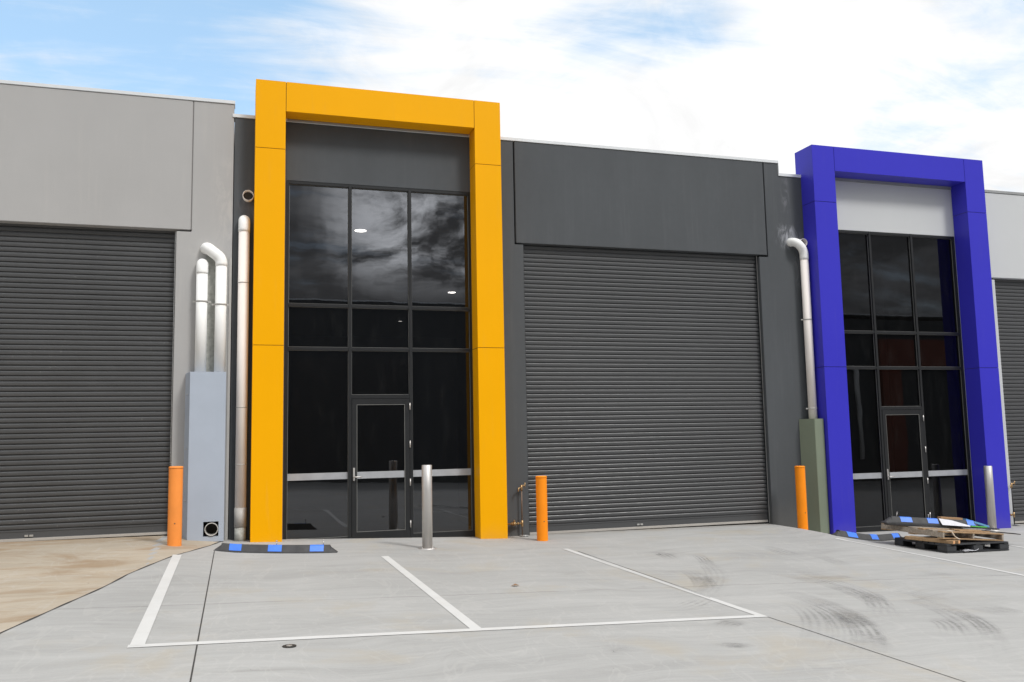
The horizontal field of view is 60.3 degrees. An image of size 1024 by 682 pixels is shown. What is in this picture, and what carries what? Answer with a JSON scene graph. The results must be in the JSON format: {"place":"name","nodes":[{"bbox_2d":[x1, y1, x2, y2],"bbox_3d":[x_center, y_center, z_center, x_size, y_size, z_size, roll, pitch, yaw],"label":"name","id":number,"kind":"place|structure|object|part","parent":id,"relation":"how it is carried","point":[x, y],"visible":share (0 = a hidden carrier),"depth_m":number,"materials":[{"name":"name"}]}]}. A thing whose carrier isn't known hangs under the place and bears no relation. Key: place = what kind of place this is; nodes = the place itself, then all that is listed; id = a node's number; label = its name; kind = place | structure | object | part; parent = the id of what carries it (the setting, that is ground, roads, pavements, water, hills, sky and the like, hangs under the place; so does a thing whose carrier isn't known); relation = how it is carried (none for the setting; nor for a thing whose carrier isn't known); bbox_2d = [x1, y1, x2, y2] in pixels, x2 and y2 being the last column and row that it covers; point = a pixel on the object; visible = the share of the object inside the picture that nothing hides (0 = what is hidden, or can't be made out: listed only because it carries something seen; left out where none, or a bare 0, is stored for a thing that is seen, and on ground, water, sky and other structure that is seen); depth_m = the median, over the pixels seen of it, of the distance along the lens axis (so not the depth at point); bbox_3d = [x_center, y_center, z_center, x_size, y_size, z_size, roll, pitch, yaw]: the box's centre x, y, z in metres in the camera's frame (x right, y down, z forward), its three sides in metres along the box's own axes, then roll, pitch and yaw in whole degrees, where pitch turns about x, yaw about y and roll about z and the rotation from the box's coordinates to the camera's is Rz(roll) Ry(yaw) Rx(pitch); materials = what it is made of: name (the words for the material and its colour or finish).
{"place":"outdoors","nodes":[
{"label":"outdoors","id":0,"kind":"place"},
{"bbox_2d":[0,536,219,631],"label":"driveway","id":1,"kind":"structure","parent":0,"point":[37,578],"depth_m":10.27,"materials":[{"name":"beige concrete"}]},
{"bbox_2d":[0,541,220,633],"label":"driveway joint","id":2,"kind":"object","parent":1,"relation":"on","point":[93,591],"visible":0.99,"depth_m":8.77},
{"bbox_2d":[167,466,182,545],"bbox_3d":[-4.585,2.267,11.988,0.190,1.115,0.190,1,-6,-17],"label":"bollard","id":3,"kind":"object","parent":1,"relation":"on","point":[175,500],"visible":0.9,"depth_m":11.92,"materials":[{"name":"orange metal"}]},
{"bbox_2d":[0,523,1023,681],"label":"ground","id":4,"kind":"structure","parent":0,"point":[962,622],"depth_m":8.07,"materials":[{"name":"concrete"}]},
{"bbox_2d":[0,80,234,541],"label":"warehouse unit","id":5,"kind":"structure","parent":4,"relation":"on","point":[116,209],"depth_m":13.02,"materials":[{"name":"paint"}]},
{"bbox_3d":[-7.289,0.466,12.576,4.645,4.762,0.082,1,-6,-17],"label":"roller door","id":6,"kind":"part","parent":5,"relation":"part of","materials":[{"name":"metal"}]},
{"bbox_2d":[193,259,210,371],"bbox_3d":[-4.664,-0.380,13.242,0.258,1.776,0.229,1,-6,-17],"label":"downpipe","id":7,"kind":"object","parent":5,"relation":"attached to","point":[202,265],"visible":0.94,"depth_m":13.15,"materials":[{"name":"plastic"}]},
{"bbox_2d":[182,372,225,541],"bbox_3d":[-4.526,1.690,12.954,0.580,2.455,0.364,1,-6,-17],"label":"pipe cover","id":8,"kind":"object","parent":5,"relation":"attached to","point":[204,460],"visible":0.98,"depth_m":12.82,"materials":[{"name":"grey metal"}]},
{"bbox_2d":[200,243,229,371],"bbox_3d":[-4.500,-0.498,13.311,0.443,2.020,0.238,1,-6,-17],"label":"downpipe","id":9,"kind":"object","parent":5,"relation":"attached to","point":[217,255],"visible":0.97,"depth_m":13.26,"materials":[{"name":"plastic"}]},
{"bbox_2d":[129,555,180,645],"bbox_3d":[-3.536,2.494,8.888,0.131,0.090,4.858,1,-6,-17],"label":"parking line","id":10,"kind":"object","parent":4,"relation":"on","point":[140,637],"visible":1,"depth_m":8.13,"materials":[{"name":"paint"}]},
{"bbox_2d":[189,551,214,681],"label":"expansion joint","id":11,"kind":"object","parent":4,"relation":"on","point":[200,624],"visible":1,"depth_m":7.28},
{"bbox_2d":[213,540,337,552],"bbox_3d":[-3.179,2.780,11.859,1.630,0.193,0.236,0,-6,-6],"label":"wheel stop","id":12,"kind":"object","parent":4,"relation":"on","point":[243,548],"visible":1,"depth_m":11.78,"materials":[{"name":"rubber"}]},
{"bbox_2d":[282,644,295,647],"bbox_3d":[-1.679,2.298,6.638,0.104,0.010,0.104,1,-6,-17],"label":"drain cap","id":13,"kind":"object","parent":4,"relation":"on","point":[289,646],"visible":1,"depth_m":6.62,"materials":[{"name":"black metal"}]},
{"bbox_2d":[418,465,435,549],"bbox_3d":[-1.214,2.378,12.596,0.256,1.200,0.256,1,-6,-17],"label":"bollard","id":14,"kind":"object","parent":4,"relation":"on","point":[427,542],"visible":0.98,"depth_m":12.54,"materials":[{"name":"metal"}]},
{"bbox_2d":[381,556,480,627],"bbox_3d":[-0.974,2.632,9.521,0.130,0.046,4.649,1,-6,-18],"label":"parking line","id":15,"kind":"object","parent":4,"relation":"on","point":[457,613],"visible":1,"depth_m":8.91,"materials":[{"name":"paint"}]},
{"bbox_2d":[127,615,767,647],"bbox_3d":[-0.257,2.405,7.349,5.445,0.196,0.100,1,-6,-17],"label":"parking line","id":16,"kind":"object","parent":4,"relation":"on","point":[407,632],"visible":1,"depth_m":7.23,"materials":[{"name":"paint"}]},
{"bbox_2d":[228,79,808,541],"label":"warehouse unit","id":17,"kind":"structure","parent":4,"relation":"on","point":[472,307],"depth_m":14.66,"materials":[{"name":"paint"}]},
{"bbox_2d":[234,215,249,540],"bbox_3d":[-4.082,0.519,13.327,0.175,4.986,0.220,1,-6,-17],"label":"downpipe","id":18,"kind":"object","parent":17,"relation":"attached to","point":[240,508],"visible":0.96,"depth_m":13.24,"materials":[{"name":"beige plastic"}]},
{"bbox_2d":[243,190,253,201],"bbox_3d":[-4.098,-2.251,13.683,0.166,0.166,0.110,1,-6,-17],"label":"overflow pipe","id":19,"kind":"object","parent":17,"relation":"attached to","point":[248,195],"visible":1,"depth_m":13.71,"materials":[{"name":"beige plastic"}]},
{"bbox_2d":[283,180,474,538],"bbox_3d":[-2.087,0.409,14.097,3.010,5.883,0.100,1,-6,-17],"label":"window","id":20,"kind":"structure","parent":17,"relation":"in","point":[378,281],"depth_m":14.14,"materials":[{"name":"black glass"}]},
{"bbox_3d":[-2.048,2.021,13.853,0.928,2.226,0.115,1,-6,-17],"label":"entry door","id":21,"kind":"part","parent":17,"relation":"part of","materials":[{"name":"black glass"}]},
{"bbox_3d":[2.410,0.741,15.542,4.655,5.062,0.082,1,-6,-17],"label":"roller door","id":22,"kind":"part","parent":17,"relation":"part of","materials":[{"name":"metal"}]},
{"bbox_2d":[786,238,816,418],"bbox_3d":[5.394,-0.203,16.353,0.411,3.510,0.233,-2,-6,10],"label":"downpipe","id":23,"kind":"object","parent":17,"relation":"attached to","point":[799,245],"visible":0.99,"depth_m":16.32,"materials":[{"name":"beige plastic"}]},
{"bbox_2d":[800,238,807,245],"bbox_3d":[5.479,-1.850,16.628,0.156,0.156,0.110,1,-6,-17],"label":"overflow pipe","id":24,"kind":"object","parent":17,"relation":"attached to","point":[804,241],"visible":0.54,"depth_m":16.63,"materials":[{"name":"beige plastic"}]},
{"bbox_2d":[799,419,829,533],"bbox_3d":[5.511,2.451,16.037,0.335,2.060,0.299,1,-6,-17],"label":"pipe cover","id":25,"kind":"object","parent":17,"relation":"attached to","point":[812,448],"visible":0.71,"depth_m":15.96,"materials":[{"name":"green metal"}]},
{"bbox_2d":[508,482,528,535],"bbox_3d":[0.093,2.752,14.363,0.355,0.870,0.150,1,-6,-17],"label":"water tap","id":26,"kind":"object","parent":4,"relation":"on","point":[514,523],"visible":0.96,"depth_m":14.38,"materials":[{"name":"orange metal"}]},
{"bbox_2d":[535,476,547,540],"bbox_3d":[0.468,2.644,13.808,0.180,1.050,0.180,1,-6,-17],"label":"bollard","id":27,"kind":"object","parent":4,"relation":"on","point":[541,509],"visible":0.91,"depth_m":13.74,"materials":[{"name":"orange plastic"}]},
{"bbox_2d":[564,549,761,614],"bbox_3d":[1.577,2.781,10.485,0.166,0.056,4.942,1,-6,-18],"label":"parking line","id":28,"kind":"object","parent":4,"relation":"on","point":[696,593],"visible":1,"depth_m":9.89,"materials":[{"name":"paint"}]},
{"bbox_2d":[587,554,964,681],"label":"expansion joint","id":29,"kind":"object","parent":4,"relation":"on","point":[781,621],"visible":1,"depth_m":7.68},
{"bbox_2d":[794,466,807,529],"bbox_3d":[5.093,2.783,15.500,0.182,1.160,0.182,1,-6,-17],"label":"bollard","id":30,"kind":"object","parent":4,"relation":"on","point":[801,501],"visible":0.94,"depth_m":15.44,"materials":[{"name":"orange plastic"}]},
{"bbox_2d":[831,530,900,540],"bbox_3d":[6.042,3.278,14.918,1.648,0.255,0.155,2,-7,-28],"label":"wheel stop","id":31,"kind":"object","parent":4,"relation":"on","point":[873,537],"visible":0.93,"depth_m":14.83,"materials":[{"name":"rubber"}]},
{"bbox_2d":[795,144,1023,533],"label":"warehouse unit","id":32,"kind":"structure","parent":4,"relation":"on","point":[916,268],"depth_m":17.16,"materials":[{"name":"paint"}]},
{"bbox_2d":[838,230,974,531],"bbox_3d":[7.510,0.828,17.047,3.040,5.938,0.100,1,-6,-17],"label":"window","id":33,"kind":"structure","parent":32,"relation":"in","point":[901,312],"depth_m":17.15,"materials":[{"name":"black glass"}]},
{"bbox_3d":[7.535,2.446,16.798,0.948,2.266,0.115,1,-6,-17],"label":"entry door","id":34,"kind":"part","parent":32,"relation":"part of","materials":[{"name":"black glass"}]},
{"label":"roller door","id":35,"kind":"part","parent":32,"relation":"part of","materials":[{"name":"metal"}]},
{"bbox_2d":[835,538,1023,575],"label":"parking line","id":36,"kind":"object","parent":4,"relation":"on","point":[939,558],"visible":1,"depth_m":12.55,"materials":[{"name":"paint"}]},
{"bbox_2d":[894,536,1008,552],"bbox_3d":[7.009,3.239,14.072,1.303,0.174,1.040,1,-7,-21],"label":"plastic pallet","id":37,"kind":"object","parent":4,"relation":"on","point":[979,545],"visible":0.74,"depth_m":13.78,"materials":[{"name":"black plastic"}]},
{"bbox_2d":[905,536,954,543],"bbox_3d":[6.478,3.086,13.670,0.070,0.068,0.743,4,-8,-41],"label":"timber batten","id":38,"kind":"object","parent":37,"relation":"on","point":[930,539],"visible":1,"depth_m":13.63,"materials":[{"name":"brown wood"}]},
{"bbox_2d":[915,536,959,543],"bbox_3d":[6.569,3.091,13.709,0.070,0.069,0.743,5,-9,-44],"label":"timber batten","id":39,"kind":"object","parent":37,"relation":"on","point":[957,541],"visible":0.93,"depth_m":13.56,"materials":[{"name":"brown wood"}]},
{"bbox_2d":[881,523,1003,540],"bbox_3d":[6.939,3.081,14.248,1.298,0.260,1.243,1,-7,-22],"label":"wooden pallet","id":40,"kind":"object","parent":37,"relation":"on","point":[940,533],"visible":0.79,"depth_m":13.89,"materials":[{"name":"brown wood"}]},
{"bbox_2d":[880,522,999,529],"bbox_3d":[7.023,3.030,14.452,2.046,0.187,0.190,0,-6,-11],"label":"rubber strip","id":41,"kind":"object","parent":40,"relation":"on","point":[940,525],"visible":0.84,"depth_m":14.35,"materials":[{"name":"black rubber"}]},
{"bbox_2d":[881,512,977,526],"bbox_3d":[6.873,2.933,14.448,1.712,0.298,0.155,0,-6,-11],"label":"wheel stop","id":42,"kind":"object","parent":41,"relation":"on","point":[912,520],"visible":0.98,"depth_m":14.35,"materials":[{"name":"rubber"}]},
{"bbox_2d":[939,518,969,526],"bbox_3d":[7.263,2.973,14.419,0.527,0.144,0.096,0,-6,-7],"label":"plastic sheet","id":43,"kind":"object","parent":42,"relation":"on","point":[948,522],"visible":1,"depth_m":14.42,"materials":[{"name":"plastic"}]},
{"bbox_2d":[963,518,988,526],"bbox_3d":[7.729,3.028,14.662,0.412,0.157,0.132,-1,-6,-2],"label":"plastic offcut","id":44,"kind":"object","parent":41,"relation":"on","point":[978,523],"visible":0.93,"depth_m":14.63,"materials":[{"name":"blue plastic"}]},
{"bbox_2d":[938,516,962,519],"bbox_3d":[7.295,2.999,14.667,0.390,0.157,0.100,0,-6,-6],"label":"wood offcut","id":45,"kind":"object","parent":40,"relation":"on","point":[955,518],"visible":0.41,"depth_m":14.63,"materials":[{"name":"wood"}]},
{"bbox_2d":[885,524,1020,534],"bbox_3d":[7.183,3.067,14.350,2.339,0.251,0.150,0,-6,-9],"label":"rubber strip","id":46,"kind":"object","parent":40,"relation":"on","point":[946,527],"visible":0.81,"depth_m":14.27,"materials":[{"name":"black rubber"}]},
{"bbox_2d":[949,529,980,530],"bbox_3d":[7.231,3.011,14.048,0.630,0.067,0.090,2,-7,-26],"label":"loose board","id":47,"kind":"object","parent":40,"relation":"on","point":[965,529],"visible":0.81,"depth_m":14.00,"materials":[{"name":"brown wood"}]},
{"bbox_2d":[955,530,989,531],"bbox_3d":[7.242,2.989,13.849,0.700,0.073,0.090,2,-7,-25],"label":"loose board","id":48,"kind":"object","parent":40,"relation":"on","point":[971,531],"visible":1,"depth_m":13.80,"materials":[{"name":"brown wood"}]},
{"bbox_2d":[983,466,999,530],"bbox_3d":[8.998,2.966,16.573,0.256,1.220,0.256,1,-6,-17],"label":"bollard","id":49,"kind":"object","parent":4,"relation":"on","point":[990,497],"visible":0.83,"depth_m":16.52,"materials":[{"name":"metal"}]},
{"bbox_2d":[1010,481,1020,525],"bbox_3d":[9.829,3.200,17.353,0.355,0.870,0.150,1,-6,-17],"label":"water tap","id":50,"kind":"object","parent":4,"relation":"on","point":[1013,512],"visible":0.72,"depth_m":17.39,"materials":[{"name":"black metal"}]},
{"bbox_2d":[0,0,1023,192],"label":"sky","id":51,"kind":"structure","parent":0,"point":[757,79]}
]}

